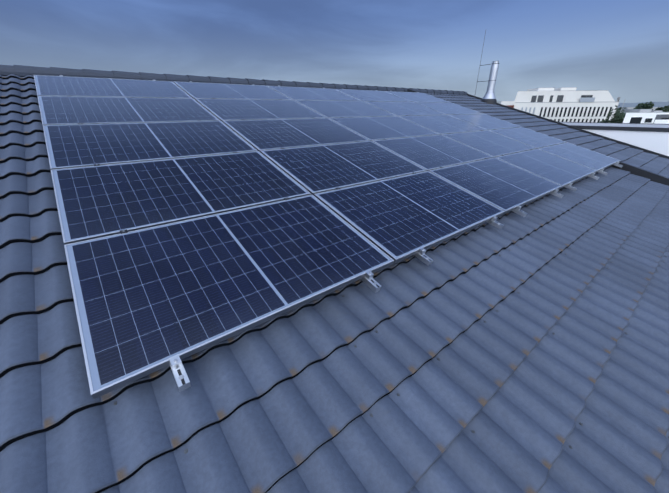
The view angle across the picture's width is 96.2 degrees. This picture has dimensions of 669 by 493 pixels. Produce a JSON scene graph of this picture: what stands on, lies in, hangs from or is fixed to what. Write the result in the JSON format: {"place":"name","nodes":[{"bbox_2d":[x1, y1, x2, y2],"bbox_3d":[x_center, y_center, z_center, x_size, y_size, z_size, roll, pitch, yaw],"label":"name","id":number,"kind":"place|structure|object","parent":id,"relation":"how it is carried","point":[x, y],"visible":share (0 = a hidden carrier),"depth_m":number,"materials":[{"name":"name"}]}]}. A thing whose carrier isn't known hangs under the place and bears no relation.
{"place":"outdoors","nodes":[
{"label":"outdoors","id":0,"kind":"place"},
{"bbox_2d":[0,0,668,102],"label":"sky","id":1,"kind":"structure","parent":0,"point":[619,47],"materials":[{"name":"blue"}]},
{"bbox_2d":[514,87,619,122],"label":"white office building","id":2,"kind":"structure","parent":0,"point":[567,104],"depth_m":73.14,"materials":[{"name":"white paint"}]},
{"bbox_2d":[497,101,659,112],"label":"distant buildings","id":3,"kind":"structure","parent":0,"point":[509,103],"depth_m":107.28,"materials":[{"name":"concrete"}]},
{"bbox_2d":[583,129,668,155],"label":"neighbour block","id":4,"kind":"structure","parent":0,"point":[657,142],"depth_m":8.32,"materials":[{"name":"white paint"}]},
{"bbox_2d":[560,122,668,131],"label":"neighbour roof","id":5,"kind":"structure","parent":4,"relation":"on","point":[627,126],"depth_m":9.05,"materials":[{"name":"grey metal"}]},
{"bbox_2d":[620,101,668,123],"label":"white house","id":6,"kind":"structure","parent":0,"point":[648,116],"depth_m":41.45,"materials":[{"name":"white paint"}]},
{"label":"ground","id":7,"kind":"structure","parent":0,"visible":0},
{"bbox_2d":[597,105,624,122],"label":"tree","id":8,"kind":"object","parent":7,"relation":"on","point":[620,117],"visible":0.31,"depth_m":53.90,"materials":[{"name":"green plant"}]},
{"bbox_2d":[618,102,668,106],"bbox_3d":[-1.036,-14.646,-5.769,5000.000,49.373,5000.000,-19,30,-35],"label":"hills","id":9,"kind":"structure","parent":7,"relation":"on","point":[659,104],"depth_m":1652.55,"materials":[{"name":"blue"}]},
{"bbox_2d":[634,101,653,110],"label":"tree","id":10,"kind":"object","parent":7,"relation":"on","point":[648,105],"visible":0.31,"depth_m":175.21,"materials":[{"name":"green plant"}]},
{"bbox_2d":[654,105,668,111],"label":"tree","id":11,"kind":"object","parent":7,"relation":"on","point":[664,109],"visible":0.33,"depth_m":151.64,"materials":[{"name":"green plant"}]},
{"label":"house","id":12,"kind":"structure","parent":7,"relation":"on"},
{"bbox_2d":[0,65,467,94],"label":"ridge caps","id":13,"kind":"object","parent":12,"relation":"on","point":[17,70],"visible":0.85,"depth_m":5.63,"materials":[{"name":"tile"}]},
{"label":"roof underlay","id":14,"kind":"object","parent":12,"relation":"on","visible":0},
{"bbox_2d":[0,74,668,492],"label":"roof tiles","id":15,"kind":"object","parent":14,"relation":"on","point":[290,402],"visible":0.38,"depth_m":1.57,"materials":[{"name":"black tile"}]},
{"bbox_2d":[59,75,622,391],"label":"mounting brackets","id":16,"kind":"object","parent":15,"relation":"on","point":[180,373],"visible":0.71,"depth_m":2.04,"materials":[{"name":"silver metal"}]},
{"bbox_2d":[34,75,191,97],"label":"solar panel","id":17,"kind":"object","parent":16,"relation":"on","point":[45,85],"visible":0.79,"depth_m":4.24,"materials":[{"name":"blue glass"}]},
{"bbox_2d":[37,96,219,124],"bbox_3d":[-2.504,-1.704,3.749,1.755,0.036,1.038,-19,46,-35],"label":"solar panel","id":18,"kind":"object","parent":16,"relation":"on","point":[61,110],"visible":0.77,"depth_m":3.62,"materials":[{"name":"blue glass"}]},
{"bbox_2d":[43,121,256,169],"bbox_3d":[-1.859,-1.117,3.151,1.755,0.036,1.038,-19,46,-35],"label":"solar panel","id":19,"kind":"object","parent":16,"relation":"on","point":[75,145],"visible":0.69,"depth_m":3.00,"materials":[{"name":"blue glass"}]},
{"bbox_2d":[51,151,310,244],"bbox_3d":[-1.215,-0.529,2.552,1.755,0.036,1.038,-19,46,-35],"label":"solar panel","id":20,"kind":"object","parent":16,"relation":"on","point":[93,202],"visible":0.81,"depth_m":2.37,"materials":[{"name":"blue glass"}]},
{"bbox_2d":[64,195,393,398],"bbox_3d":[-0.570,0.059,1.954,1.755,0.035,1.038,-19,46,-35],"label":"solar panel","id":21,"kind":"object","parent":16,"relation":"on","point":[149,300],"visible":1,"depth_m":1.72,"materials":[{"name":"blue glass"}]},
{"bbox_2d":[173,81,291,99],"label":"solar panel","id":22,"kind":"object","parent":16,"relation":"on","point":[193,90],"visible":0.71,"depth_m":5.27,"materials":[{"name":"blue glass"}]},
{"bbox_2d":[195,98,326,120],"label":"solar panel","id":23,"kind":"object","parent":16,"relation":"on","point":[238,109],"visible":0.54,"depth_m":4.66,"materials":[{"name":"blue glass"}]},
{"bbox_2d":[222,118,369,151],"bbox_3d":[-0.484,-1.589,4.168,1.755,0.036,1.038,-19,46,-35],"label":"solar panel","id":24,"kind":"object","parent":16,"relation":"on","point":[265,134],"visible":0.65,"depth_m":4.05,"materials":[{"name":"blue glass"}]},
{"bbox_2d":[268,86,360,100],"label":"solar panel","id":25,"kind":"object","parent":16,"relation":"on","point":[307,93],"visible":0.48,"depth_m":6.30,"materials":[{"name":"blue glass"}]},
{"bbox_2d":[260,141,426,194],"bbox_3d":[0.161,-1.001,3.570,1.755,0.036,1.038,-19,46,-35],"label":"solar panel","id":26,"kind":"object","parent":16,"relation":"on","point":[312,170],"visible":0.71,"depth_m":3.43,"materials":[{"name":"blue glass"}]},
{"bbox_2d":[294,100,395,117],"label":"solar panel","id":27,"kind":"object","parent":16,"relation":"on","point":[333,109],"visible":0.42,"depth_m":5.69,"materials":[{"name":"blue glass"}]},
{"bbox_2d":[335,89,411,101],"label":"solar panel","id":28,"kind":"object","parent":16,"relation":"on","point":[366,95],"visible":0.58,"depth_m":7.33,"materials":[{"name":"blue glass"}]},
{"bbox_2d":[329,116,439,140],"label":"solar panel","id":29,"kind":"object","parent":16,"relation":"on","point":[381,128],"visible":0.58,"depth_m":5.09,"materials":[{"name":"blue glass"}]},
{"bbox_2d":[363,101,446,115],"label":"solar panel","id":30,"kind":"object","parent":16,"relation":"on","point":[405,108],"visible":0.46,"depth_m":6.72,"materials":[{"name":"blue glass"}]},
{"bbox_2d":[314,171,504,262],"bbox_3d":[0.805,-0.413,2.971,1.755,0.035,1.038,-19,46,-35],"label":"solar panel","id":31,"kind":"object","parent":16,"relation":"on","point":[397,219],"visible":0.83,"depth_m":2.81,"materials":[{"name":"blue glass"}]},
{"bbox_2d":[385,91,450,102],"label":"solar panel","id":32,"kind":"object","parent":16,"relation":"on","point":[416,97],"visible":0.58,"depth_m":8.36,"materials":[{"name":"blue glass"}]},
{"bbox_2d":[372,134,492,170],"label":"solar panel","id":33,"kind":"object","parent":16,"relation":"on","point":[430,152],"visible":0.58,"depth_m":4.48,"materials":[{"name":"blue glass"}]},
{"bbox_2d":[399,115,486,133],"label":"solar panel","id":34,"kind":"object","parent":16,"relation":"on","point":[443,124],"visible":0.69,"depth_m":6.12,"materials":[{"name":"blue glass"}]},
{"bbox_2d":[415,102,483,114],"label":"solar panel","id":35,"kind":"object","parent":16,"relation":"on","point":[448,108],"visible":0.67,"depth_m":7.76,"materials":[{"name":"blue glass"}]},
{"bbox_2d":[449,114,521,129],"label":"solar panel","id":36,"kind":"object","parent":16,"relation":"on","point":[486,121],"visible":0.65,"depth_m":7.15,"materials":[{"name":"blue glass"}]},
{"bbox_2d":[441,130,535,156],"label":"solar panel","id":37,"kind":"object","parent":16,"relation":"on","point":[491,143],"visible":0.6,"depth_m":5.51,"materials":[{"name":"blue glass"}]},
{"bbox_2d":[429,157,561,213],"bbox_3d":[2.181,-0.885,3.989,1.755,0.035,1.038,-19,46,-35],"label":"solar panel","id":38,"kind":"object","parent":16,"relation":"on","point":[506,187],"visible":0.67,"depth_m":3.86,"materials":[{"name":"blue glass"}]},
{"bbox_2d":[490,127,566,148],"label":"solar panel","id":39,"kind":"object","parent":16,"relation":"on","point":[532,138],"visible":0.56,"depth_m":6.55,"materials":[{"name":"blue glass"}]},
{"bbox_2d":[495,149,596,187],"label":"solar panel","id":40,"kind":"object","parent":16,"relation":"on","point":[562,172],"visible":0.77,"depth_m":4.90,"materials":[{"name":"blue glass"}]},
{"bbox_2d":[538,142,619,171],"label":"solar panel","id":41,"kind":"object","parent":16,"relation":"on","point":[594,160],"visible":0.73,"depth_m":5.94,"materials":[{"name":"blue glass"}]},
{"bbox_2d":[113,203,668,453],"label":"lichen patches","id":42,"kind":"object","parent":15,"relation":"on","point":[371,415],"visible":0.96,"depth_m":1.72,"materials":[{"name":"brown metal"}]},
{"bbox_2d":[407,89,668,185],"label":"party wall cap","id":43,"kind":"object","parent":15,"relation":"attached to","point":[652,176],"visible":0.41,"depth_m":5.94,"materials":[{"name":"black metal"}]},
{"bbox_2d":[467,94,668,158],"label":"roof edge","id":44,"kind":"object","parent":15,"relation":"attached to","point":[601,136],"visible":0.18,"depth_m":9.18,"materials":[{"name":"black metal"}]},
{"bbox_2d":[481,61,498,104],"bbox_3d":[5.613,-5.719,10.751,0.600,1.575,0.600,-19,30,-35],"label":"chimney flue","id":45,"kind":"object","parent":14,"relation":"on","point":[489,97],"visible":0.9,"depth_m":10.68,"materials":[{"name":"silver metal"}]},
{"bbox_2d":[474,31,498,97],"bbox_3d":[5.450,-6.417,10.649,0.248,2.260,0.753,-19,30,-35],"label":"lightning rod","id":46,"kind":"object","parent":45,"relation":"attached to","point":[482,65],"visible":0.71,"depth_m":10.78,"materials":[{"name":"grey metal"}]}
]}

